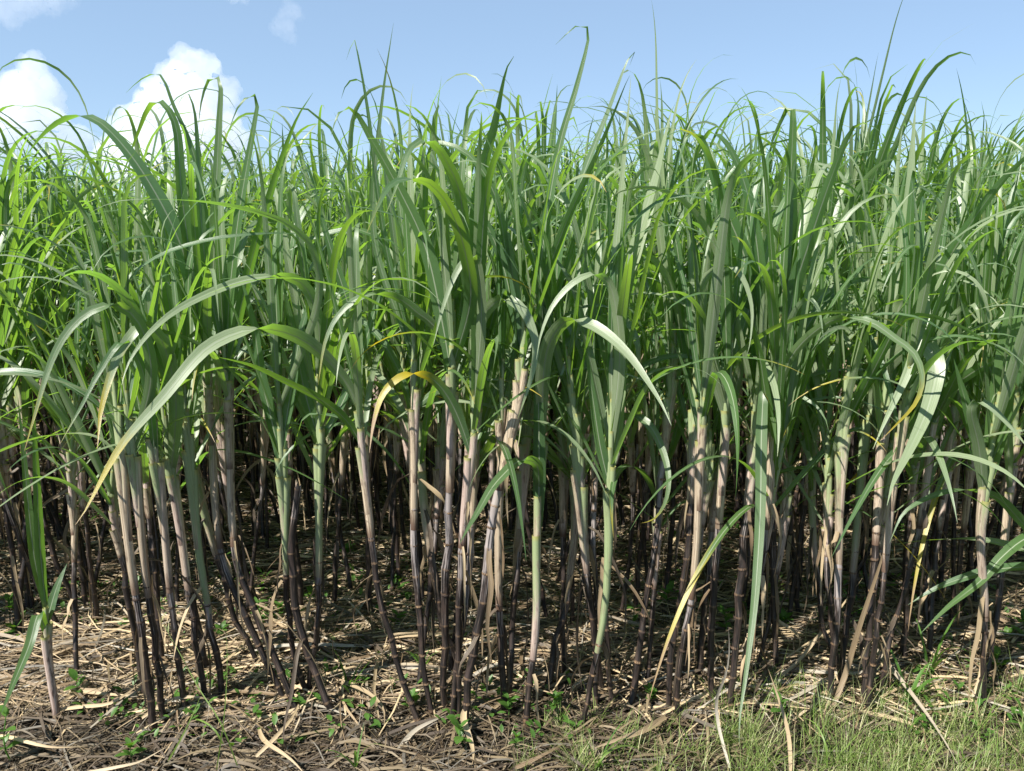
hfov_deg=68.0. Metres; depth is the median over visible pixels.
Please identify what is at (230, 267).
sugarcane plant
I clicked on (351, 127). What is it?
sugarcane plant
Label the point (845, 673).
dead leaf
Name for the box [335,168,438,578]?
sugarcane plant
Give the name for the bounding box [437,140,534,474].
sugarcane plant
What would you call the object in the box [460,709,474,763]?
dead leaf
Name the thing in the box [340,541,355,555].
weed plant
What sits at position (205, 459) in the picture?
sugarcane plant
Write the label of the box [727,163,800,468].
sugarcane plant
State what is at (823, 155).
sugarcane plant
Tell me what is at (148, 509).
sugarcane plant
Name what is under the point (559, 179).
sugarcane plant
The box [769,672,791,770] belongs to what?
dead leaf
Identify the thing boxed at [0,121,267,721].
sugarcane plant
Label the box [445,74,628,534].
sugarcane plant
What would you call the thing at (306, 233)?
sugarcane plant
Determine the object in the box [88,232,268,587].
sugarcane plant
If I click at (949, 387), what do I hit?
sugarcane plant
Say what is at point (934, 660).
grass sprout
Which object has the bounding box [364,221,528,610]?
sugarcane plant
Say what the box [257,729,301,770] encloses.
dead leaf
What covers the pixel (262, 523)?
sugarcane plant
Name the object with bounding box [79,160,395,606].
sugarcane plant
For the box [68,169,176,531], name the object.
sugarcane plant
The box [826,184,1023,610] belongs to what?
sugarcane plant
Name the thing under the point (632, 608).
weed plant
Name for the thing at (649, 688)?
weed plant
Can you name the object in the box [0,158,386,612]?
sugarcane plant
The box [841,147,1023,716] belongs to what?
sugarcane plant
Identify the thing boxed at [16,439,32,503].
sugarcane plant
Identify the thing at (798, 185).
sugarcane plant
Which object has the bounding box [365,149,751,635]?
sugarcane plant
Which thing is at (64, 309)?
sugarcane plant
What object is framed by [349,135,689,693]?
sugarcane plant
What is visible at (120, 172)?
sugarcane plant
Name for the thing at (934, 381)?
sugarcane plant
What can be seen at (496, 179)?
sugarcane plant
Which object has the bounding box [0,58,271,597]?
sugarcane plant
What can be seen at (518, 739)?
weed plant
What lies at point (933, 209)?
sugarcane plant
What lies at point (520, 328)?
sugarcane plant
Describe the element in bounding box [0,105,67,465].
sugarcane plant
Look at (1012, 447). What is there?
sugarcane plant
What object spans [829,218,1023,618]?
sugarcane plant
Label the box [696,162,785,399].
sugarcane plant
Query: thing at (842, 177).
sugarcane plant
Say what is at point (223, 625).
weed plant
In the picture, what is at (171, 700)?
dead leaf
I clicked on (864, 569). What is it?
sugarcane plant
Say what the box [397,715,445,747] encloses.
dead leaf
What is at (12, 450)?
sugarcane plant
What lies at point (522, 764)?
dead leaf
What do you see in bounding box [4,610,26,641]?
weed plant
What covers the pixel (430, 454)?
sugarcane plant
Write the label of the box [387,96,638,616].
sugarcane plant
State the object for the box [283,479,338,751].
cut cane
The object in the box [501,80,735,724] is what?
sugarcane plant
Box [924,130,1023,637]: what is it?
sugarcane plant
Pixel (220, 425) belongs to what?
sugarcane plant
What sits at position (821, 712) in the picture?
tall grass
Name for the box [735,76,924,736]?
sugarcane plant
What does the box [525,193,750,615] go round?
sugarcane plant
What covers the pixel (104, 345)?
sugarcane plant
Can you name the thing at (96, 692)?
dead leaf
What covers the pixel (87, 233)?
sugarcane plant
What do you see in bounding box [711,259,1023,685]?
sugarcane plant
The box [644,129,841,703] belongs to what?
sugarcane plant
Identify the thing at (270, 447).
sugarcane plant
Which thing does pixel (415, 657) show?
grass sprout
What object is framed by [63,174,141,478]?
sugarcane plant
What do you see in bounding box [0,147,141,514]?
sugarcane plant
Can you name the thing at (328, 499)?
sugarcane plant
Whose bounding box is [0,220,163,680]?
sugarcane plant
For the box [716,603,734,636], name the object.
weed plant
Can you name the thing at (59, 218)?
sugarcane plant
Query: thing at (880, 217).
sugarcane plant
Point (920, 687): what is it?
grass sprout
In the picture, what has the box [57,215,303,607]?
sugarcane plant
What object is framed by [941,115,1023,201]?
sugarcane plant
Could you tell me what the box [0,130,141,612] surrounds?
sugarcane plant
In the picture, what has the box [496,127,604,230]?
sugarcane plant
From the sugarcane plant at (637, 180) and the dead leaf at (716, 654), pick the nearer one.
the dead leaf at (716, 654)
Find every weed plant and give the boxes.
[0,592,13,612]
[0,705,20,759]
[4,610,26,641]
[64,668,85,692]
[114,737,145,761]
[213,620,228,639]
[251,597,267,621]
[274,601,284,612]
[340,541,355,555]
[389,609,406,628]
[401,688,419,705]
[448,716,471,745]
[496,691,519,714]
[509,731,525,746]
[547,690,563,713]
[623,604,640,630]
[643,683,657,700]
[657,581,676,606]
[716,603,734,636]
[742,601,759,622]
[771,688,788,719]
[779,608,792,630]
[992,646,1009,673]
[997,626,1015,639]
[1011,608,1023,645]
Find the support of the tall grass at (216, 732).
on the ground at (80, 731)
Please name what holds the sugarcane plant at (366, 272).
on the ground at (80, 731)
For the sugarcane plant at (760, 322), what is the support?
on the ground at (80, 731)
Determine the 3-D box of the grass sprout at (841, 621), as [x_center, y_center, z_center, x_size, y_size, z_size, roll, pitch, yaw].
[1.355,1.016,3.193,0.293,0.188,0.217,-5,12,-24]
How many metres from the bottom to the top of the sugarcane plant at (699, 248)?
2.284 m
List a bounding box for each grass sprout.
[322,646,373,688]
[329,725,382,768]
[407,650,439,663]
[582,718,627,768]
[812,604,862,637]
[865,620,940,701]
[912,604,967,670]
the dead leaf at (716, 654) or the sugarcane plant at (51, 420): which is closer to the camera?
the dead leaf at (716, 654)
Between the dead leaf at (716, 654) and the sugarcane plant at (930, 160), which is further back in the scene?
the sugarcane plant at (930, 160)
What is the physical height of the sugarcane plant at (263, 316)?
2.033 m
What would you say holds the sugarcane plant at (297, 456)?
on the ground at (80, 731)
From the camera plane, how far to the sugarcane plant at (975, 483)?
3.54 m
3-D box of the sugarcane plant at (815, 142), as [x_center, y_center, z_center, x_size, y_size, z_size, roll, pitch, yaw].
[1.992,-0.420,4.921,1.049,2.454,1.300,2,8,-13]
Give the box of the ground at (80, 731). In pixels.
[0,369,1023,770]
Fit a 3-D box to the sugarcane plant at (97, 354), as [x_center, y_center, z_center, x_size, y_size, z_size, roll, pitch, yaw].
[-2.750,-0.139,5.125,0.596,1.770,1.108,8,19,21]
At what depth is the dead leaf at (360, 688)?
2.79 m
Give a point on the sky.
(280, 52)
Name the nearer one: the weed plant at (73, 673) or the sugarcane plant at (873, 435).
the weed plant at (73, 673)
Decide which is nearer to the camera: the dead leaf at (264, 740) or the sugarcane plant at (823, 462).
the dead leaf at (264, 740)
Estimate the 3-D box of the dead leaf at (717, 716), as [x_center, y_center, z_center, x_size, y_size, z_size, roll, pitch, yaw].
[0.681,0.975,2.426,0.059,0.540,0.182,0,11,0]
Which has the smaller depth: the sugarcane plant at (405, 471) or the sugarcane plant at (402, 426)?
the sugarcane plant at (402, 426)
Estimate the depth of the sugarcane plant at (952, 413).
3.00 m
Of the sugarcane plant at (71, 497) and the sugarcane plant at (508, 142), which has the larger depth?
the sugarcane plant at (508, 142)
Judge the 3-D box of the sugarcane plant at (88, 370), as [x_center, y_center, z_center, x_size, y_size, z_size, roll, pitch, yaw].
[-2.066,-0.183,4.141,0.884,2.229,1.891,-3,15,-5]
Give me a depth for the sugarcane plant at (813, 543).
2.93 m
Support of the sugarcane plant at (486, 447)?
on the ground at (80, 731)
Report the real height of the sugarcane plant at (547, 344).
2.376 m
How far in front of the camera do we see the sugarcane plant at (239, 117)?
4.81 m
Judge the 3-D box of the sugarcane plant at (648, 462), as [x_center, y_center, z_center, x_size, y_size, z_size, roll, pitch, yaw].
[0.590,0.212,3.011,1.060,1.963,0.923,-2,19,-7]
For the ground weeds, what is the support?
on the ground at (80, 731)
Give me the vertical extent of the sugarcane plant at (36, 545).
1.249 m
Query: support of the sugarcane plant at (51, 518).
on the ground at (80, 731)
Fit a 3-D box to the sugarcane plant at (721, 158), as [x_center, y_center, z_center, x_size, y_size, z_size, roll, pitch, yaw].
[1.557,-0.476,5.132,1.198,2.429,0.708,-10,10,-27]
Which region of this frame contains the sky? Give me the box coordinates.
[0,0,1023,208]
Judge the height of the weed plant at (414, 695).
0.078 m
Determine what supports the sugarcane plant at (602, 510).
on the ground at (80, 731)
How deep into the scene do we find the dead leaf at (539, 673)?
2.92 m
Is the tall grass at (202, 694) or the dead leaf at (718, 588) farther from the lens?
the dead leaf at (718, 588)
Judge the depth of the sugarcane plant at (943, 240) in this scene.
3.17 m
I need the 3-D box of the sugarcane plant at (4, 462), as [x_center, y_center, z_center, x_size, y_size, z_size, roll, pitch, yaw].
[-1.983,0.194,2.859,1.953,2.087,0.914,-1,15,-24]
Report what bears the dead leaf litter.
on the ground at (80, 731)
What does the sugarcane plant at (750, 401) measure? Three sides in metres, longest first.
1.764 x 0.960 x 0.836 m
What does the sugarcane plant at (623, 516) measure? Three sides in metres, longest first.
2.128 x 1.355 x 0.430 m
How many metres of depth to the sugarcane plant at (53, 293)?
3.98 m
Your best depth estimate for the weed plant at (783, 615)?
3.32 m
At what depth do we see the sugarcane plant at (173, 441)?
2.53 m
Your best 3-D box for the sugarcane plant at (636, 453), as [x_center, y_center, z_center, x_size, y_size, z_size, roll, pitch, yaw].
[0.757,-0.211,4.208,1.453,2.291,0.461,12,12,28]
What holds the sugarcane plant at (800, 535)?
on the ground at (80, 731)
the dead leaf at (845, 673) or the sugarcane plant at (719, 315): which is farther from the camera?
the sugarcane plant at (719, 315)
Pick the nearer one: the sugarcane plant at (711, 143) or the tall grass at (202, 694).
the tall grass at (202, 694)
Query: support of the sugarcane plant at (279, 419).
on the ground at (80, 731)
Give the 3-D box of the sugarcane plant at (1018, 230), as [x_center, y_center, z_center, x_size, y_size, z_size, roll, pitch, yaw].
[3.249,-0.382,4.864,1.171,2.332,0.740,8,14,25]
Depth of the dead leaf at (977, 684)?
2.80 m
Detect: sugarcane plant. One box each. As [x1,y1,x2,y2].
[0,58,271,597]
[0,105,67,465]
[0,106,296,601]
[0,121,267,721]
[0,127,113,609]
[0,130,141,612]
[0,142,69,524]
[0,142,173,517]
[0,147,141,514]
[0,158,221,634]
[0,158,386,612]
[0,162,119,613]
[0,176,332,712]
[0,185,157,619]
[0,190,92,419]
[0,193,260,697]
[0,196,271,583]
[0,197,285,704]
[0,200,295,732]
[0,208,96,635]
[0,212,113,613]
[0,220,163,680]
[0,224,105,591]
[0,231,286,620]
[0,262,88,376]
[0,264,182,701]
[0,394,66,722]
[1,217,118,611]
[2,220,205,666]
[3,157,124,484]
[10,150,142,594]
[11,178,81,513]
[12,184,141,294]
[12,242,107,536]
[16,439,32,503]
[23,142,165,529]
[26,74,287,707]
[28,93,328,717]
[31,129,357,611]
[32,167,127,458]
[44,150,230,292]
[46,107,285,483]
[49,132,344,534]
[54,155,133,525]
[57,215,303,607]
[60,142,379,555]
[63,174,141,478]
[63,195,260,667]
[65,156,250,526]
[67,294,345,674]
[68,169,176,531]
[73,177,266,524]
[75,159,422,725]
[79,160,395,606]
[79,269,108,421]
[88,127,418,693]
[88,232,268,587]
[89,159,441,607]
[102,107,273,476]
[119,153,231,264]
[122,179,447,691]
[129,176,361,517]
[146,146,340,368]
[150,143,365,544]
[184,134,316,481]
[196,173,238,448]
[202,150,305,523]
[211,103,534,713]
[220,261,269,469]
[222,222,442,653]
[224,138,394,589]
[225,220,249,433]
[226,160,413,547]
[229,175,348,467]
[231,106,323,449]
[233,151,339,483]
[239,85,493,501]
[239,149,666,693]
[240,199,386,613]
[241,167,491,602]
[250,105,341,291]
[252,229,510,594]
[256,161,453,555]
[258,150,416,614]
[261,194,383,515]
[287,171,395,456]
[289,73,557,530]
[297,116,417,217]
[310,207,338,474]
[312,154,382,470]
[318,23,536,714]
[321,58,571,723]
[326,102,682,734]
[327,147,364,194]
[332,146,547,681]
[332,168,382,488]
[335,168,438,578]
[337,26,716,732]
[342,157,447,467]
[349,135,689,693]
[351,172,457,529]
[353,132,579,725]
[354,208,441,550]
[360,94,582,539]
[362,273,443,582]
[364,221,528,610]
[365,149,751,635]
[369,109,546,720]
[376,121,804,691]
[386,107,616,574]
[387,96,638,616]
[403,457,406,485]
[414,203,644,682]
[419,192,599,518]
[427,52,692,694]
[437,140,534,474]
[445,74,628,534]
[447,131,588,401]
[448,255,636,673]
[457,143,687,535]
[463,187,710,705]
[474,143,677,531]
[481,148,515,472]
[494,126,723,595]
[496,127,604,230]
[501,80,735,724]
[502,106,755,707]
[519,165,719,578]
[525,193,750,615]
[530,180,751,613]
[531,252,801,689]
[536,6,743,543]
[536,142,673,299]
[552,195,669,612]
[553,182,639,530]
[563,102,853,709]
[564,145,712,495]
[573,97,738,483]
[574,216,897,680]
[580,97,642,483]
[583,55,767,420]
[593,77,781,450]
[596,193,720,544]
[601,225,896,674]
[607,131,965,716]
[616,135,762,537]
[623,112,857,522]
[625,211,943,608]
[628,107,881,619]
[629,153,775,720]
[630,132,906,709]
[631,177,914,702]
[633,248,863,609]
[640,192,1023,706]
[642,248,874,609]
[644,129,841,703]
[649,87,838,248]
[671,230,1007,672]
[675,144,826,526]
[676,189,762,525]
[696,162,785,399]
[702,230,883,676]
[711,135,757,211]
[711,199,952,625]
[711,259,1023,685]
[715,162,983,590]
[717,57,881,532]
[718,188,884,590]
[720,104,1016,692]
[723,113,902,492]
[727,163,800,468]
[729,120,847,490]
[734,237,874,407]
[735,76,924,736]
[738,231,1023,692]
[740,168,803,197]
[757,128,899,594]
[773,125,827,205]
[777,103,1023,709]
[783,253,885,679]
[791,223,1023,708]
[793,0,974,524]
[797,259,898,595]
[798,157,957,536]
[799,123,1004,594]
[799,169,825,482]
[800,247,1023,629]
[804,78,1015,529]
[817,182,1023,606]
[818,143,945,537]
[820,159,1023,608]
[823,173,1023,505]
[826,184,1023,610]
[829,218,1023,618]
[832,303,1023,663]
[834,214,947,513]
[835,148,962,529]
[836,96,988,391]
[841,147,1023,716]
[842,126,1023,600]
[850,145,1023,659]
[856,72,1023,526]
[864,100,909,197]
[872,153,1023,704]
[877,73,1023,201]
[878,174,1019,528]
[885,110,975,488]
[888,131,1023,628]
[890,488,1023,632]
[922,243,1023,677]
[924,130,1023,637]
[924,209,1023,524]
[936,228,1021,600]
[938,265,1023,568]
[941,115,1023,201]
[948,150,1021,479]
[956,235,1020,585]
[968,140,1019,285]
[989,187,1022,538]
[999,444,1023,538]
[1005,245,1023,519]
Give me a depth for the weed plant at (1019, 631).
3.15 m
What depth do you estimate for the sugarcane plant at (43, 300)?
3.54 m
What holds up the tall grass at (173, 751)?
on the ground at (80, 731)
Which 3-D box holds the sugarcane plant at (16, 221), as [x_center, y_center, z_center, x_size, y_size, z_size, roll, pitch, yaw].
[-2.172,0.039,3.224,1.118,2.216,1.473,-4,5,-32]
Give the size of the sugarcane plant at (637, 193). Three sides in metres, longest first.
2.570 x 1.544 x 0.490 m
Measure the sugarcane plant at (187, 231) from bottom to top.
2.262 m
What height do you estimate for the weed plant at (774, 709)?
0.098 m
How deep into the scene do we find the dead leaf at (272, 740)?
2.55 m
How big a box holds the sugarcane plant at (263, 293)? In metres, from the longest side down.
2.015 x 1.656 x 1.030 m
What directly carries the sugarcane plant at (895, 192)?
on the ground at (80, 731)
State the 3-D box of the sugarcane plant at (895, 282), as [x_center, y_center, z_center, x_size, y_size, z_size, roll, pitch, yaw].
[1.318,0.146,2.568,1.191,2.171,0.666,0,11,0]
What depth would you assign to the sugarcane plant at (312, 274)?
3.92 m
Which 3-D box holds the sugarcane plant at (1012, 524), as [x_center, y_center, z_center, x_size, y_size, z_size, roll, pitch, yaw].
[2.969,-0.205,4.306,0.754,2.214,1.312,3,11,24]
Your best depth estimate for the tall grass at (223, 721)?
2.44 m
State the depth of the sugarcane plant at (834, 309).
3.22 m
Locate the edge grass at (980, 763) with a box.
[482,647,1023,770]
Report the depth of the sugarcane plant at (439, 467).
2.81 m
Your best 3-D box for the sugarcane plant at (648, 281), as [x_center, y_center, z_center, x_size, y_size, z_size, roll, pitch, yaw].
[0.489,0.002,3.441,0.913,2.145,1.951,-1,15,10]
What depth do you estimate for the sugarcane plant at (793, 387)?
2.48 m
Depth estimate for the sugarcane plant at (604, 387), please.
2.66 m
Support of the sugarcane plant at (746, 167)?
on the ground at (80, 731)
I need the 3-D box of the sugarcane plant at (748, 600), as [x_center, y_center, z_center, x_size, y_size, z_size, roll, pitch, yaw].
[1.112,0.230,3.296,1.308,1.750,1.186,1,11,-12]
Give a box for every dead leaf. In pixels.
[0,734,95,747]
[60,682,141,710]
[64,689,142,695]
[90,747,165,770]
[142,695,209,718]
[255,702,299,756]
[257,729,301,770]
[324,677,384,723]
[360,665,464,675]
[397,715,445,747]
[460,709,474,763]
[514,665,626,679]
[515,743,564,768]
[593,714,667,748]
[653,646,781,661]
[696,575,726,613]
[715,629,729,767]
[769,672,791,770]
[777,579,861,678]
[831,554,882,709]
[877,649,957,763]
[970,633,981,698]
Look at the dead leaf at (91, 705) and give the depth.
2.73 m
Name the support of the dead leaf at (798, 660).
on the ground at (80, 731)
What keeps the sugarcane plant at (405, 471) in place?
on the ground at (80, 731)
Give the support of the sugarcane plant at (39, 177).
on the ground at (80, 731)
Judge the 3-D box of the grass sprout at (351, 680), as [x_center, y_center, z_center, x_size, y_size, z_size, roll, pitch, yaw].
[-0.609,1.066,2.803,0.204,0.194,0.162,-5,12,-26]
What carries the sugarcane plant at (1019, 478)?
on the ground at (80, 731)
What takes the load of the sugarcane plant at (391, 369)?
on the ground at (80, 731)
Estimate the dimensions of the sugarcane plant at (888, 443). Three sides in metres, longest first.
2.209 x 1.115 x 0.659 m
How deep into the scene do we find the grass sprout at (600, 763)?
2.50 m
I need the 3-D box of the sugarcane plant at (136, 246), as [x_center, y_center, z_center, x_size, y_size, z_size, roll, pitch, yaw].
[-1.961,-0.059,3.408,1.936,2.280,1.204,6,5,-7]
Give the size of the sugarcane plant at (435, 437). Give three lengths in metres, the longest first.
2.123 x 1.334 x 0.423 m
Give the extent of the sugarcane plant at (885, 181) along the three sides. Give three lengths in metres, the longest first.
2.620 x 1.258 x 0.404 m
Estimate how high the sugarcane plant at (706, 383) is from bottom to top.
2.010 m
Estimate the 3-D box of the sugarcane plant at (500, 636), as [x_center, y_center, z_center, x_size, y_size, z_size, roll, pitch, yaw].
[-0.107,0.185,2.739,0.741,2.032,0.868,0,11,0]
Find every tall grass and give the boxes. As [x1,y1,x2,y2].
[161,612,237,767]
[167,698,199,761]
[191,719,224,747]
[216,637,226,769]
[594,745,647,767]
[805,718,827,767]
[814,673,824,738]
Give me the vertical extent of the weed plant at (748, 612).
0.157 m
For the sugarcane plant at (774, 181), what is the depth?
4.62 m
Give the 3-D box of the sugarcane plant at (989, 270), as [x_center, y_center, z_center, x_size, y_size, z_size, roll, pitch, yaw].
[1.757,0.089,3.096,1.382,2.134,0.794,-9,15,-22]
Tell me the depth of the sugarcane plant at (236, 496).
4.45 m
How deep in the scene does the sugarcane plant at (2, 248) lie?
3.21 m
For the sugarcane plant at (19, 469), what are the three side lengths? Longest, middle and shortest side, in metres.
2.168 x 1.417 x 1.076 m
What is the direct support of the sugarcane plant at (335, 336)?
on the ground at (80, 731)
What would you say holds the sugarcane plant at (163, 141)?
on the ground at (80, 731)
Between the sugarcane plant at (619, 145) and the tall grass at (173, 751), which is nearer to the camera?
the tall grass at (173, 751)
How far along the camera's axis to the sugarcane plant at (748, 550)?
3.44 m
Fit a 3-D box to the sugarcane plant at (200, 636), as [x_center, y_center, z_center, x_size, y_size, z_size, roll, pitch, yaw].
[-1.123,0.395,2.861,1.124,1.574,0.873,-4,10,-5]
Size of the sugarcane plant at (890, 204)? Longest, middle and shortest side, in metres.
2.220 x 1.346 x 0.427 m
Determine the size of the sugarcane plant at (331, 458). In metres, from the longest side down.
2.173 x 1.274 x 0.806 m
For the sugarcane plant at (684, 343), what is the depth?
2.63 m
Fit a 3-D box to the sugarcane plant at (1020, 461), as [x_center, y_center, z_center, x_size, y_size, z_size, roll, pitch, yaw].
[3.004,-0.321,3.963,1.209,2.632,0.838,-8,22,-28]
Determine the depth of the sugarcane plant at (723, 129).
5.65 m
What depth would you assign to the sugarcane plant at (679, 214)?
3.95 m
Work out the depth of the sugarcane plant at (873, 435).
3.79 m
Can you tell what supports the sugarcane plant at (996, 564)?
on the ground at (80, 731)
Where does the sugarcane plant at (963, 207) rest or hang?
on the ground at (80, 731)
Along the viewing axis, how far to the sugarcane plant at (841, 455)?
2.61 m
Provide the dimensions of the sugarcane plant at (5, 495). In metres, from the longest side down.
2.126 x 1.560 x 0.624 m
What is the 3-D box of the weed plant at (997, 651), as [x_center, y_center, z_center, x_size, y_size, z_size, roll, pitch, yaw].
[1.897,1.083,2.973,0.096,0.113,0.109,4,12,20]
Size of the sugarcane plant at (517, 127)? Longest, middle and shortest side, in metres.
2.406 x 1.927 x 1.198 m
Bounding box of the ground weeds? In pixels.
[1,439,1023,745]
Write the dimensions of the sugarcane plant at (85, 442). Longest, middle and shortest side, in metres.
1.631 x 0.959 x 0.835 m
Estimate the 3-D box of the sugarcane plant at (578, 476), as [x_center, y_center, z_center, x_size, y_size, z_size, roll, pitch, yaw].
[0.258,0.203,2.525,1.297,2.133,0.820,4,15,34]
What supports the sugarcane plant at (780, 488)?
on the ground at (80, 731)
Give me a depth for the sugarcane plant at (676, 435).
2.78 m
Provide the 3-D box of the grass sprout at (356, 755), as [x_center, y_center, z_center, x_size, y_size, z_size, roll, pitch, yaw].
[-0.495,1.176,2.434,0.226,0.144,0.167,2,11,8]
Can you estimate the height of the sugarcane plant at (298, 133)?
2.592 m
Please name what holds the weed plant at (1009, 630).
on the ground at (80, 731)
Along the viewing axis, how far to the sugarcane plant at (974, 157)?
3.92 m
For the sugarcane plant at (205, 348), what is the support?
on the ground at (80, 731)
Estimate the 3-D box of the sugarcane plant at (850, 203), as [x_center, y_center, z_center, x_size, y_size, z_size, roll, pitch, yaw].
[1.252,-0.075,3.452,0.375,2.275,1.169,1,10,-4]
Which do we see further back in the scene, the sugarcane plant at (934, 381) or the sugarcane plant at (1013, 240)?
the sugarcane plant at (1013, 240)
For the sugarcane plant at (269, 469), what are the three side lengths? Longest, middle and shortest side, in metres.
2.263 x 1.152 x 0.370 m
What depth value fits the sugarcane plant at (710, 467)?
2.77 m
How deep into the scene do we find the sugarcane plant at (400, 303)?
2.50 m
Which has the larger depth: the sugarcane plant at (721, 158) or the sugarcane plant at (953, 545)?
the sugarcane plant at (721, 158)
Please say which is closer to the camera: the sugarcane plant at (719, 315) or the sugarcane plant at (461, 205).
the sugarcane plant at (461, 205)
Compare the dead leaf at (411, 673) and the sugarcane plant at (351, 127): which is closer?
the dead leaf at (411, 673)
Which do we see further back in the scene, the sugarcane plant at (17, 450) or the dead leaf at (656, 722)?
the sugarcane plant at (17, 450)
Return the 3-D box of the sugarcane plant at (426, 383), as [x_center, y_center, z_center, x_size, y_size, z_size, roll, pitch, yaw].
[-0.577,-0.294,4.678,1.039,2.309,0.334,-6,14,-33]
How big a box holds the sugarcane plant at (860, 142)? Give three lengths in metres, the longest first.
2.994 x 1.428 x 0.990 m
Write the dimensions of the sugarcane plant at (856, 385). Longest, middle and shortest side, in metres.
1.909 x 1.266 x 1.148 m
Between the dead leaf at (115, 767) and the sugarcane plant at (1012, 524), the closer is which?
the dead leaf at (115, 767)
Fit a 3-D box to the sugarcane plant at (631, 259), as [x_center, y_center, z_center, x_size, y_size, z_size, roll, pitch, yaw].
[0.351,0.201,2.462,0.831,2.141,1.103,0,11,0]
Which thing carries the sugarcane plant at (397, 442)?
on the ground at (80, 731)
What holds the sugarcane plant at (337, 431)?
on the ground at (80, 731)
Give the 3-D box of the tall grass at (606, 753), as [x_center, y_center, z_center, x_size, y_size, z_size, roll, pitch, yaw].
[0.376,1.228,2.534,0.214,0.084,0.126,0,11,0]
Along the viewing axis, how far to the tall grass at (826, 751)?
2.47 m
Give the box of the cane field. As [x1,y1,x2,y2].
[0,24,1023,583]
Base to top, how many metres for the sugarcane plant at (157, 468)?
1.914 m
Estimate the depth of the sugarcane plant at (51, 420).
5.17 m
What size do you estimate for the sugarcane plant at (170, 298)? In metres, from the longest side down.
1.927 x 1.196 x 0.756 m
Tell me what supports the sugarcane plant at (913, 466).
on the ground at (80, 731)
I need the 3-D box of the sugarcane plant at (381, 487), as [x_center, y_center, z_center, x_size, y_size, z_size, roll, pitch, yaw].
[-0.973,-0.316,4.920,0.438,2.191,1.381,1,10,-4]
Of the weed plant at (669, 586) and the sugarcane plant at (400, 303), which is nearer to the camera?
the sugarcane plant at (400, 303)
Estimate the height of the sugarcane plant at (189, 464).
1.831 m
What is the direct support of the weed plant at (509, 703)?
on the ground at (80, 731)
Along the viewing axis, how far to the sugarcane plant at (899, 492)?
4.37 m
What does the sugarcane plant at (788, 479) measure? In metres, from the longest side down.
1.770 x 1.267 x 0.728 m
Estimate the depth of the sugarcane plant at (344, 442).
3.38 m
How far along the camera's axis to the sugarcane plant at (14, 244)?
2.98 m
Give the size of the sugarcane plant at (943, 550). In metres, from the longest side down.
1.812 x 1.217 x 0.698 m
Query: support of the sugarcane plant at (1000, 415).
on the ground at (80, 731)
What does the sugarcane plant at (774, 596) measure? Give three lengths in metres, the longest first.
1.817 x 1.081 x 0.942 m
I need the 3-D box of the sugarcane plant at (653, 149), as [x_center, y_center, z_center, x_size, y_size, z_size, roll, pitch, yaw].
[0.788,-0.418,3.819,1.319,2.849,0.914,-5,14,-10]
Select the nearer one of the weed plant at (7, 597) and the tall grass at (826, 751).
the tall grass at (826, 751)
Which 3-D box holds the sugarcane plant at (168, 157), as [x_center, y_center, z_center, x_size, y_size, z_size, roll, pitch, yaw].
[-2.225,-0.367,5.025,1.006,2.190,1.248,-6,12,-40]
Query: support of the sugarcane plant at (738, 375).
on the ground at (80, 731)
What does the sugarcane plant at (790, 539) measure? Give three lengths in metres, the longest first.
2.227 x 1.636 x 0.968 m
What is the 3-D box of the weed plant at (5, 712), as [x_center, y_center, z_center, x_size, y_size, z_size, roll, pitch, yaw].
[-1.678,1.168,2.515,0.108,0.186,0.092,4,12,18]
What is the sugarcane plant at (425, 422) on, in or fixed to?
on the ground at (80, 731)
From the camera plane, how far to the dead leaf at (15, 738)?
2.52 m
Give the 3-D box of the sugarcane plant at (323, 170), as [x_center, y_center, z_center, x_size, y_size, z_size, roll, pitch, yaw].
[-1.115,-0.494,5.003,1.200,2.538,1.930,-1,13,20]
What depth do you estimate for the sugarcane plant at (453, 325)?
2.36 m
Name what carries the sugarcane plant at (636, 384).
on the ground at (80, 731)
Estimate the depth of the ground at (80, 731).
2.66 m
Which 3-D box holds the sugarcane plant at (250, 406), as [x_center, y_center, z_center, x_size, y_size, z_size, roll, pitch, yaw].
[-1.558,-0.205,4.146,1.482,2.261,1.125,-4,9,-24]
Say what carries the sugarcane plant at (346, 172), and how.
on the ground at (80, 731)
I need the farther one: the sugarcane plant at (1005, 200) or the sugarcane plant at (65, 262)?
the sugarcane plant at (1005, 200)
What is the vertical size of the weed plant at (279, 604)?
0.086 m
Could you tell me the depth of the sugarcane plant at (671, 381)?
2.69 m
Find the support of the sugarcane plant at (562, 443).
on the ground at (80, 731)
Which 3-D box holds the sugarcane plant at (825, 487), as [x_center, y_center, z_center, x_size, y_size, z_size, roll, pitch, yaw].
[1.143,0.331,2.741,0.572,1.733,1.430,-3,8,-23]
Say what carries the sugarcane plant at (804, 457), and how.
on the ground at (80, 731)
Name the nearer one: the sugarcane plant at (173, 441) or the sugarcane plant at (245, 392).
the sugarcane plant at (173, 441)
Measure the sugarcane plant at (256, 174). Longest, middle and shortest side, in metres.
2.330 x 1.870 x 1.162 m
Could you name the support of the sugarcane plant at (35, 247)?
on the ground at (80, 731)
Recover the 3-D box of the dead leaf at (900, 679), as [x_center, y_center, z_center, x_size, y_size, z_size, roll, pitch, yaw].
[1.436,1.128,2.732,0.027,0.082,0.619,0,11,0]
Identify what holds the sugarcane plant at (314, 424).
on the ground at (80, 731)
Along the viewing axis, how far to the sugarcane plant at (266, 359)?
4.88 m
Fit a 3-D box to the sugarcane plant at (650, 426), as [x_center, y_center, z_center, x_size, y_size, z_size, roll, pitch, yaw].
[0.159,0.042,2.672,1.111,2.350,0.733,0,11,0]
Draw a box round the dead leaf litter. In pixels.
[0,408,1023,770]
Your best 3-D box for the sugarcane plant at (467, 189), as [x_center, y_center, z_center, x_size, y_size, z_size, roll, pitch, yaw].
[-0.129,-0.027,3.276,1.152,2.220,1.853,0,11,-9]

